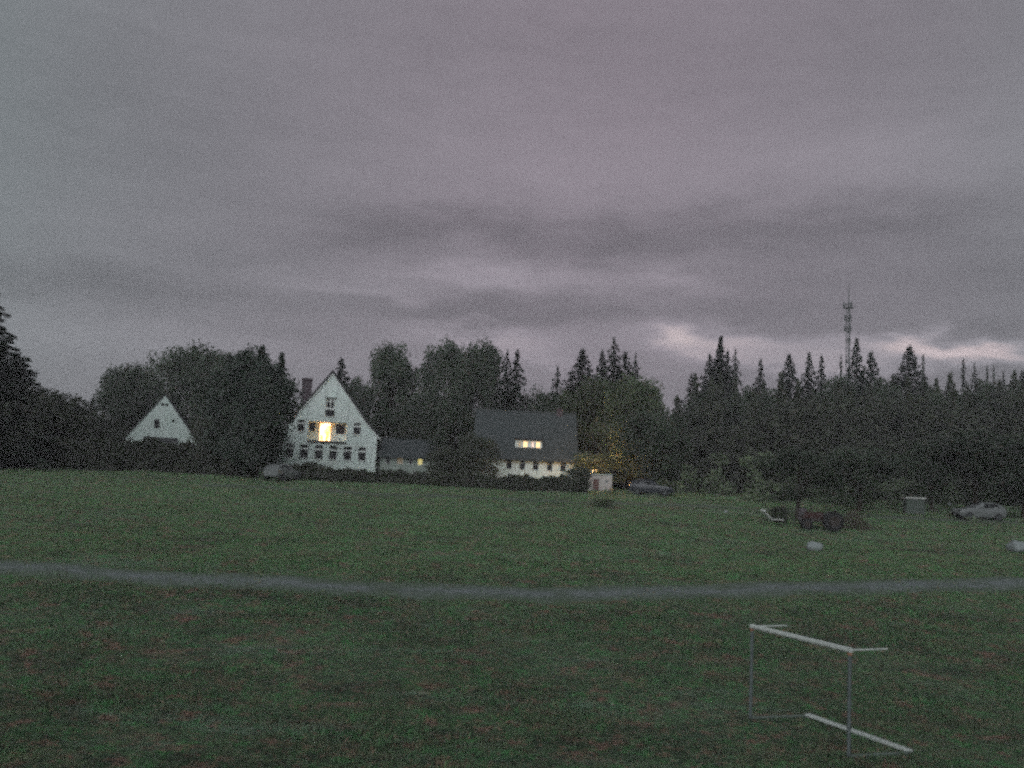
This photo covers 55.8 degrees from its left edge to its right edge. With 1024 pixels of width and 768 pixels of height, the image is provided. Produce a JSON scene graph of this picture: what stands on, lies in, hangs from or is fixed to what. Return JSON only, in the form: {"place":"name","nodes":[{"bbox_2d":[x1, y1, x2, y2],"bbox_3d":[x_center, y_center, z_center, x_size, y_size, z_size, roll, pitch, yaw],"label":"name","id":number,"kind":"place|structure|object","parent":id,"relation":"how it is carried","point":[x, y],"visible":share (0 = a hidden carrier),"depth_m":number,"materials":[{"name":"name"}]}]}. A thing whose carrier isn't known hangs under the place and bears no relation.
{"place":"outdoors","nodes":[
{"label":"outdoors","id":0,"kind":"place"},
{"bbox_2d":[0,466,1023,767],"bbox_3d":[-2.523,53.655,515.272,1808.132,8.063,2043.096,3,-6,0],"label":"ground","id":1,"kind":"structure","parent":0,"point":[332,670],"depth_m":29.88,"materials":[{"name":"green plant"}]},
{"bbox_2d":[0,293,45,422],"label":"spruce tree","id":2,"kind":"object","parent":1,"relation":"on","point":[9,339],"visible":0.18,"depth_m":93.48,"materials":[{"name":"green plant"}]},
{"bbox_2d":[0,394,56,467],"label":"bush","id":3,"kind":"object","parent":1,"relation":"on","point":[35,411],"visible":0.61,"depth_m":84.22,"materials":[{"name":"green plant"}]},
{"bbox_2d":[0,340,66,468],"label":"spruce tree","id":4,"kind":"object","parent":1,"relation":"on","point":[41,463],"visible":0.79,"depth_m":83.51,"materials":[{"name":"green plant"}]},
{"bbox_2d":[0,352,74,467],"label":"spruce tree","id":5,"kind":"object","parent":1,"relation":"on","point":[20,368],"visible":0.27,"depth_m":90.16,"materials":[{"name":"green plant"}]},
{"bbox_2d":[0,382,107,467],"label":"oak tree","id":6,"kind":"object","parent":1,"relation":"on","point":[57,403],"visible":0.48,"depth_m":86.63,"materials":[{"name":"green plant"}]},
{"bbox_2d":[37,418,126,443],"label":"bush","id":7,"kind":"object","parent":1,"relation":"on","point":[91,431],"visible":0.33,"depth_m":88.13,"materials":[{"name":"green plant"}]},
{"bbox_2d":[88,414,133,443],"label":"bush","id":8,"kind":"object","parent":1,"relation":"on","point":[105,422],"visible":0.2,"depth_m":95.25,"materials":[{"name":"green plant"}]},
{"bbox_2d":[90,379,147,437],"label":"oak tree","id":9,"kind":"object","parent":1,"relation":"on","point":[116,397],"visible":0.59,"depth_m":117.48,"materials":[{"name":"green plant"}]},
{"bbox_2d":[94,362,164,441],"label":"oak tree","id":10,"kind":"object","parent":1,"relation":"on","point":[137,378],"visible":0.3,"depth_m":120.85,"materials":[{"name":"green plant"}]},
{"bbox_2d":[0,435,259,477],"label":"hedge","id":11,"kind":"object","parent":1,"relation":"on","point":[148,453],"visible":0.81,"depth_m":85.66,"materials":[{"name":"green plant"}]},
{"bbox_2d":[121,393,199,445],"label":"cottage","id":12,"kind":"structure","parent":1,"relation":"on","point":[159,417],"depth_m":109.93,"materials":[{"name":"paint"}]},
{"bbox_2d":[139,346,184,412],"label":"slender tree","id":13,"kind":"object","parent":1,"relation":"on","point":[153,360],"visible":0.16,"depth_m":123.03,"materials":[{"name":"green plant"}]},
{"bbox_2d":[146,338,222,438],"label":"oak tree","id":14,"kind":"object","parent":1,"relation":"on","point":[184,361],"visible":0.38,"depth_m":113.97,"materials":[{"name":"green plant"}]},
{"bbox_2d":[188,413,236,449],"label":"bush","id":15,"kind":"object","parent":1,"relation":"on","point":[200,432],"visible":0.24,"depth_m":88.78,"materials":[{"name":"green plant"}]},
{"bbox_2d":[186,349,250,444],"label":"oak tree","id":16,"kind":"object","parent":1,"relation":"on","point":[202,375],"visible":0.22,"depth_m":110.74,"materials":[{"name":"green plant"}]},
{"bbox_2d":[198,343,305,477],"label":"oak tree","id":17,"kind":"object","parent":1,"relation":"on","point":[245,374],"visible":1,"depth_m":84.24,"materials":[{"name":"green plant"}]},
{"bbox_2d":[258,370,298,463],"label":"oak tree","id":18,"kind":"object","parent":1,"relation":"on","point":[297,411],"visible":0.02,"depth_m":91.19,"materials":[{"name":"green plant"}]},
{"bbox_2d":[263,464,300,480],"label":"parked car","id":19,"kind":"object","parent":1,"relation":"on","point":[281,472],"visible":0.99,"depth_m":82.75,"materials":[{"name":"paint"}]},
{"bbox_2d":[261,357,379,469],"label":"spruce tree","id":20,"kind":"object","parent":1,"relation":"on","point":[340,374],"visible":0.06,"depth_m":116.53,"materials":[{"name":"green plant"}]},
{"bbox_2d":[277,370,380,471],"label":"gabled house","id":21,"kind":"structure","parent":1,"relation":"on","point":[330,422],"depth_m":100.32,"materials":[{"name":"white paint"}]},
{"bbox_2d":[285,444,293,456],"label":"window","id":22,"kind":"structure","parent":21,"relation":"in","point":[289,447],"depth_m":99.01,"materials":[{"name":"black glass"}]},
{"bbox_2d":[300,444,307,457],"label":"window","id":23,"kind":"structure","parent":21,"relation":"in","point":[303,448],"depth_m":99.32,"materials":[{"name":"black glass"}]},
{"bbox_2d":[314,445,322,458],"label":"window","id":24,"kind":"structure","parent":21,"relation":"in","point":[318,448],"depth_m":99.66,"materials":[{"name":"black glass"}]},
{"bbox_2d":[319,423,330,440],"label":"balcony door","id":25,"kind":"structure","parent":21,"relation":"in","point":[325,428],"depth_m":102.20,"materials":[{"name":"yellow glass"}]},
{"bbox_2d":[326,398,334,408],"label":"window","id":26,"kind":"structure","parent":21,"relation":"in","point":[330,403],"depth_m":100.34,"materials":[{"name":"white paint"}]},
{"bbox_2d":[329,446,337,459],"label":"window","id":27,"kind":"structure","parent":21,"relation":"in","point":[333,449],"depth_m":99.98,"materials":[{"name":"black glass"}]},
{"bbox_2d":[336,424,344,433],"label":"window","id":28,"kind":"structure","parent":21,"relation":"in","point":[340,429],"depth_m":101.40,"materials":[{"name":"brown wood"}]},
{"bbox_2d":[343,447,351,459],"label":"window","id":29,"kind":"structure","parent":21,"relation":"in","point":[347,450],"depth_m":100.32,"materials":[{"name":"black glass"}]},
{"bbox_2d":[358,447,365,460],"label":"window","id":30,"kind":"structure","parent":21,"relation":"in","point":[361,451],"depth_m":100.64,"materials":[{"name":"black glass"}]},
{"bbox_2d":[343,375,378,422],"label":"oak tree","id":31,"kind":"object","parent":1,"relation":"on","point":[365,397],"visible":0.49,"depth_m":113.85,"materials":[{"name":"green plant"}]},
{"bbox_2d":[360,409,407,465],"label":"oak tree","id":32,"kind":"object","parent":1,"relation":"on","point":[382,423],"visible":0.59,"depth_m":106.96,"materials":[{"name":"green plant"}]},
{"bbox_2d":[367,341,420,459],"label":"oak tree","id":33,"kind":"object","parent":1,"relation":"on","point":[390,369],"visible":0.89,"depth_m":117.18,"materials":[{"name":"green plant"}]},
{"bbox_2d":[387,416,436,439],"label":"bush","id":34,"kind":"object","parent":1,"relation":"on","point":[417,429],"visible":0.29,"depth_m":106.30,"materials":[{"name":"green plant"}]},
{"bbox_2d":[388,390,451,439],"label":"oak tree","id":35,"kind":"object","parent":1,"relation":"on","point":[418,405],"visible":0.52,"depth_m":108.64,"materials":[{"name":"green plant"}]},
{"bbox_2d":[378,438,463,473],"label":"outbuilding","id":36,"kind":"structure","parent":1,"relation":"on","point":[402,454],"depth_m":101.77,"materials":[{"name":"paint"}]},
{"bbox_2d":[288,461,588,492],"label":"hedge","id":37,"kind":"object","parent":1,"relation":"on","point":[312,470],"visible":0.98,"depth_m":85.41,"materials":[{"name":"green plant"}]},
{"bbox_2d":[407,334,476,440],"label":"oak tree","id":38,"kind":"object","parent":1,"relation":"on","point":[447,360],"visible":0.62,"depth_m":113.26,"materials":[{"name":"green plant"}]},
{"bbox_2d":[420,403,475,473],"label":"oak tree","id":39,"kind":"object","parent":1,"relation":"on","point":[444,419],"visible":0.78,"depth_m":98.66,"materials":[{"name":"green plant"}]},
{"bbox_2d":[422,447,476,474],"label":"bush","id":40,"kind":"object","parent":1,"relation":"on","point":[438,456],"visible":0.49,"depth_m":91.98,"materials":[{"name":"green plant"}]},
{"bbox_2d":[454,431,504,477],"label":"bush","id":41,"kind":"object","parent":1,"relation":"on","point":[470,443],"visible":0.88,"depth_m":89.82,"materials":[{"name":"green plant"}]},
{"bbox_2d":[456,334,507,427],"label":"oak tree","id":42,"kind":"object","parent":1,"relation":"on","point":[486,363],"visible":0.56,"depth_m":114.78,"materials":[{"name":"green plant"}]},
{"bbox_2d":[491,349,512,467],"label":"spruce tree","id":43,"kind":"object","parent":1,"relation":"on","point":[503,404],"visible":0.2,"depth_m":112.52,"materials":[{"name":"green plant"}]},
{"bbox_2d":[501,350,534,468],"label":"spruce tree","id":44,"kind":"object","parent":1,"relation":"on","point":[513,403],"visible":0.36,"depth_m":110.32,"materials":[{"name":"green plant"}]},
{"bbox_2d":[472,408,577,478],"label":"slate house","id":45,"kind":"structure","parent":1,"relation":"on","point":[536,444],"depth_m":96.39,"materials":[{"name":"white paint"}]},
{"bbox_2d":[518,384,546,410],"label":"slender tree","id":46,"kind":"object","parent":1,"relation":"on","point":[534,396],"visible":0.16,"depth_m":112.07,"materials":[{"name":"green plant"}]},
{"bbox_2d":[528,388,563,411],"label":"oak tree","id":47,"kind":"object","parent":1,"relation":"on","point":[548,405],"visible":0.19,"depth_m":109.47,"materials":[{"name":"green plant"}]},
{"bbox_2d":[547,365,565,403],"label":"spruce tree","id":48,"kind":"object","parent":1,"relation":"on","point":[557,381],"visible":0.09,"depth_m":116.55,"materials":[{"name":"green plant"}]},
{"bbox_2d":[562,465,592,491],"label":"round bush","id":49,"kind":"object","parent":1,"relation":"on","point":[581,473],"visible":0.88,"depth_m":85.67,"materials":[{"name":"green plant"}]},
{"bbox_2d":[552,348,623,484],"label":"spruce tree","id":50,"kind":"object","parent":1,"relation":"on","point":[584,361],"visible":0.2,"depth_m":116.37,"materials":[{"name":"green plant"}]},
{"bbox_2d":[550,370,631,472],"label":"lime tree","id":51,"kind":"object","parent":1,"relation":"on","point":[588,397],"visible":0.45,"depth_m":102.82,"materials":[{"name":"green plant"}]},
{"bbox_2d":[564,449,628,487],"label":"bush","id":52,"kind":"object","parent":1,"relation":"on","point":[587,458],"visible":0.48,"depth_m":95.23,"materials":[{"name":"green plant"}]},
{"bbox_2d":[587,474,612,490],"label":"plaster shed","id":53,"kind":"structure","parent":1,"relation":"on","point":[600,482],"depth_m":89.60,"materials":[{"name":"white paint"}]},
{"bbox_2d":[585,350,614,485],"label":"spruce tree","id":54,"kind":"object","parent":1,"relation":"on","point":[600,364],"visible":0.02,"depth_m":120.74,"materials":[{"name":"green plant"}]},
{"bbox_2d":[588,498,615,506],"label":"bush","id":55,"kind":"object","parent":1,"relation":"on","point":[606,501],"visible":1,"depth_m":73.19,"materials":[{"name":"green plant"}]},
{"bbox_2d":[581,337,656,487],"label":"spruce tree","id":56,"kind":"object","parent":1,"relation":"on","point":[618,375],"visible":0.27,"depth_m":112.59,"materials":[{"name":"green plant"}]},
{"bbox_2d":[585,351,678,487],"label":"spruce tree","id":57,"kind":"object","parent":1,"relation":"on","point":[625,362],"visible":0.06,"depth_m":114.55,"materials":[{"name":"green plant"}]},
{"bbox_2d":[591,367,673,489],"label":"lime tree","id":58,"kind":"object","parent":1,"relation":"on","point":[634,395],"visible":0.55,"depth_m":97.17,"materials":[{"name":"green plant"}]},
{"bbox_2d":[612,352,662,487],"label":"spruce tree","id":59,"kind":"object","parent":1,"relation":"on","point":[635,368],"visible":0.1,"depth_m":110.03,"materials":[{"name":"green plant"}]},
{"bbox_2d":[602,409,681,479],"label":"oak tree","id":60,"kind":"object","parent":1,"relation":"on","point":[659,432],"visible":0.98,"depth_m":90.65,"materials":[{"name":"green plant"}]},
{"bbox_2d":[629,479,672,495],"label":"parked car","id":61,"kind":"object","parent":1,"relation":"on","point":[637,486],"visible":0.99,"depth_m":85.35,"materials":[{"name":"paint"}]},
{"bbox_2d":[654,410,692,486],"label":"oak tree","id":62,"kind":"object","parent":1,"relation":"on","point":[677,419],"visible":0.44,"depth_m":93.18,"materials":[{"name":"green plant"}]},
{"bbox_2d":[680,373,698,490],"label":"spruce tree","id":63,"kind":"object","parent":1,"relation":"on","point":[688,389],"visible":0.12,"depth_m":126.70,"materials":[{"name":"green plant"}]},
{"bbox_2d":[679,385,732,471],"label":"oak tree","id":64,"kind":"object","parent":1,"relation":"on","point":[725,411],"visible":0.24,"depth_m":121.35,"materials":[{"name":"green plant"}]},
{"bbox_2d":[699,354,718,400],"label":"spruce tree","id":65,"kind":"object","parent":1,"relation":"on","point":[709,365],"visible":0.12,"depth_m":130.76,"materials":[{"name":"green plant"}]},
{"bbox_2d":[700,335,748,492],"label":"spruce tree","id":66,"kind":"object","parent":1,"relation":"on","point":[719,363],"visible":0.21,"depth_m":130.55,"materials":[{"name":"green plant"}]},
{"bbox_2d":[722,349,732,394],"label":"spruce tree","id":67,"kind":"object","parent":1,"relation":"on","point":[727,358],"visible":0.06,"depth_m":135.23,"materials":[{"name":"green plant"}]},
{"bbox_2d":[725,349,742,397],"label":"spruce tree","id":68,"kind":"object","parent":1,"relation":"on","point":[734,373],"visible":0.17,"depth_m":130.96,"materials":[{"name":"green plant"}]},
{"bbox_2d":[723,381,763,492],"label":"oak tree","id":69,"kind":"object","parent":1,"relation":"on","point":[743,400],"visible":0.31,"depth_m":121.99,"materials":[{"name":"green plant"}]},
{"bbox_2d":[752,357,772,442],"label":"spruce tree","id":70,"kind":"object","parent":1,"relation":"on","point":[760,376],"visible":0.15,"depth_m":128.68,"materials":[{"name":"green plant"}]},
{"bbox_2d":[760,509,785,525],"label":"garden lounger","id":71,"kind":"object","parent":1,"relation":"on","point":[766,514],"visible":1,"depth_m":65.73,"materials":[{"name":"plastic"}]},
{"bbox_2d":[756,384,792,462],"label":"oak tree","id":72,"kind":"object","parent":1,"relation":"on","point":[769,399],"visible":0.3,"depth_m":118.97,"materials":[{"name":"green plant"}]},
{"bbox_2d":[768,505,789,522],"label":"bush","id":73,"kind":"object","parent":1,"relation":"on","point":[784,516],"visible":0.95,"depth_m":67.23,"materials":[{"name":"green plant"}]},
{"bbox_2d":[773,353,809,484],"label":"spruce tree","id":74,"kind":"object","parent":1,"relation":"on","point":[790,387],"visible":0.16,"depth_m":130.65,"materials":[{"name":"green plant"}]},
{"bbox_2d":[751,446,848,519],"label":"slender tree","id":75,"kind":"object","parent":1,"relation":"on","point":[815,467],"visible":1,"depth_m":68.95,"materials":[{"name":"green plant"}]},
{"bbox_2d":[801,351,817,401],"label":"spruce tree","id":76,"kind":"object","parent":1,"relation":"on","point":[807,384],"visible":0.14,"depth_m":134.79,"materials":[{"name":"green plant"}]},
{"bbox_2d":[600,450,1023,522],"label":"undergrowth","id":77,"kind":"object","parent":1,"relation":"on","point":[762,485],"visible":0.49,"depth_m":92.71,"materials":[{"name":"green plant"}]},
{"bbox_2d":[806,541,822,550],"bbox_3d":[16.875,9.053,53.881,0.899,0.631,0.847,0,-6,22],"label":"boulder","id":78,"kind":"object","parent":1,"relation":"on","point":[813,545],"visible":0.84,"depth_m":53.59,"materials":[{"name":"stone"}]},
{"bbox_2d":[810,355,828,421],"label":"spruce tree","id":79,"kind":"object","parent":1,"relation":"on","point":[818,377],"visible":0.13,"depth_m":131.00,"materials":[{"name":"green plant"}]},
{"bbox_2d":[799,504,843,530],"bbox_3d":[20.647,8.900,64.568,2.680,1.660,1.640,2,-6,10],"label":"old tractor","id":80,"kind":"object","parent":1,"relation":"on","point":[833,520],"visible":1,"depth_m":63.94,"materials":[{"name":"red paint"}]},
{"bbox_2d":[749,624,912,757],"bbox_3d":[6.772,6.477,20.795,1.744,2.164,3.160,5,-6,-24],"label":"football goal","id":81,"kind":"object","parent":1,"relation":"on","point":[820,643],"visible":0.99,"depth_m":20.39,"materials":[{"name":"metal"}]},
{"bbox_2d":[814,372,859,421],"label":"oak tree","id":82,"kind":"object","parent":1,"relation":"on","point":[830,393],"visible":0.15,"depth_m":123.97,"materials":[{"name":"green plant"}]},
{"bbox_2d":[657,369,1023,506],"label":"woodland","id":83,"kind":"object","parent":1,"relation":"on","point":[850,425],"visible":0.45,"depth_m":113.87,"materials":[{"name":"green plant"}]},
{"bbox_2d":[843,289,853,377],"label":"lattice mast","id":84,"kind":"object","parent":1,"relation":"on","point":[846,327],"visible":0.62,"depth_m":273.06,"materials":[{"name":"metal"}]},
{"bbox_2d":[837,337,878,468],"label":"spruce tree","id":85,"kind":"object","parent":1,"relation":"on","point":[859,377],"visible":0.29,"depth_m":124.61,"materials":[{"name":"green plant"}]},
{"bbox_2d":[842,509,880,530],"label":"bush","id":86,"kind":"object","parent":1,"relation":"on","point":[851,522],"visible":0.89,"depth_m":65.71,"materials":[{"name":"green plant"}]},
{"bbox_2d":[826,445,902,511],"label":"oak tree","id":87,"kind":"object","parent":1,"relation":"on","point":[859,459],"visible":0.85,"depth_m":78.80,"materials":[{"name":"green plant"}]},
{"bbox_2d":[857,350,881,405],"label":"spruce tree","id":88,"kind":"object","parent":1,"relation":"on","point":[870,374],"visible":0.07,"depth_m":128.78,"materials":[{"name":"green plant"}]},
{"bbox_2d":[862,373,909,455],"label":"oak tree","id":89,"kind":"object","parent":1,"relation":"on","point":[884,392],"visible":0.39,"depth_m":120.71,"materials":[{"name":"green plant"}]},
{"bbox_2d":[902,497,925,513],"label":"lidded bin","id":90,"kind":"object","parent":1,"relation":"on","point":[911,505],"visible":0.97,"depth_m":79.91,"materials":[{"name":"plastic"}]},
{"bbox_2d":[877,346,962,483],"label":"spruce tree","id":91,"kind":"object","parent":1,"relation":"on","point":[908,368],"visible":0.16,"depth_m":124.75,"materials":[{"name":"green plant"}]},
{"bbox_2d":[890,441,968,510],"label":"oak tree","id":92,"kind":"object","parent":1,"relation":"on","point":[913,461],"visible":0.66,"depth_m":82.92,"materials":[{"name":"green plant"}]},
{"bbox_2d":[907,380,954,441],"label":"oak tree","id":93,"kind":"object","parent":1,"relation":"on","point":[935,397],"visible":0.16,"depth_m":118.77,"materials":[{"name":"green plant"}]},
{"bbox_2d":[943,386,966,429],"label":"oak tree","id":94,"kind":"object","parent":1,"relation":"on","point":[956,402],"visible":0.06,"depth_m":123.42,"materials":[{"name":"green plant"}]},
{"bbox_2d":[958,358,967,401],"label":"spruce tree","id":95,"kind":"object","parent":1,"relation":"on","point":[963,383],"visible":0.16,"depth_m":141.09,"materials":[{"name":"green plant"}]},
{"bbox_2d":[909,428,1023,508],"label":"oak tree","id":96,"kind":"object","parent":1,"relation":"on","point":[966,447],"visible":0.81,"depth_m":80.19,"materials":[{"name":"green plant"}]},
{"bbox_2d":[970,363,977,400],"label":"spruce tree","id":97,"kind":"object","parent":1,"relation":"on","point":[974,380],"visible":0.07,"depth_m":135.13,"materials":[{"name":"green plant"}]},
{"bbox_2d":[951,502,1006,520],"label":"parked car","id":98,"kind":"object","parent":1,"relation":"on","point":[989,510],"visible":0.98,"depth_m":76.19,"materials":[{"name":"paint"}]},
{"bbox_2d":[954,376,1009,435],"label":"oak tree","id":99,"kind":"object","parent":1,"relation":"on","point":[984,398],"visible":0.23,"depth_m":121.55,"materials":[{"name":"green plant"}]},
{"bbox_2d":[954,431,1023,517],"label":"oak tree","id":100,"kind":"object","parent":1,"relation":"on","point":[987,465],"visible":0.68,"depth_m":78.93,"materials":[{"name":"green plant"}]},
{"bbox_2d":[988,373,1023,437],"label":"oak tree","id":101,"kind":"object","parent":1,"relation":"on","point":[1013,390],"visible":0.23,"depth_m":118.64,"materials":[{"name":"green plant"}]},
{"bbox_2d":[1005,540,1023,551],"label":"boulder","id":102,"kind":"object","parent":1,"relation":"on","point":[1015,546],"visible":0.84,"depth_m":57.29,"materials":[{"name":"stone"}]},
{"bbox_2d":[0,559,1023,602],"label":"path","id":103,"kind":"structure","parent":0,"point":[764,589],"depth_m":37.55,"materials":[{"name":"grey gravel"}]},
{"bbox_2d":[0,0,1023,439],"label":"sky","id":104,"kind":"structure","parent":0,"point":[317,183],"materials":[{"name":"grey"}]},
{"bbox_2d":[199,484,1023,523],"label":"dirt track","id":105,"kind":"structure","parent":0,"point":[540,500],"depth_m":75.60,"materials":[{"name":"brown soil"}]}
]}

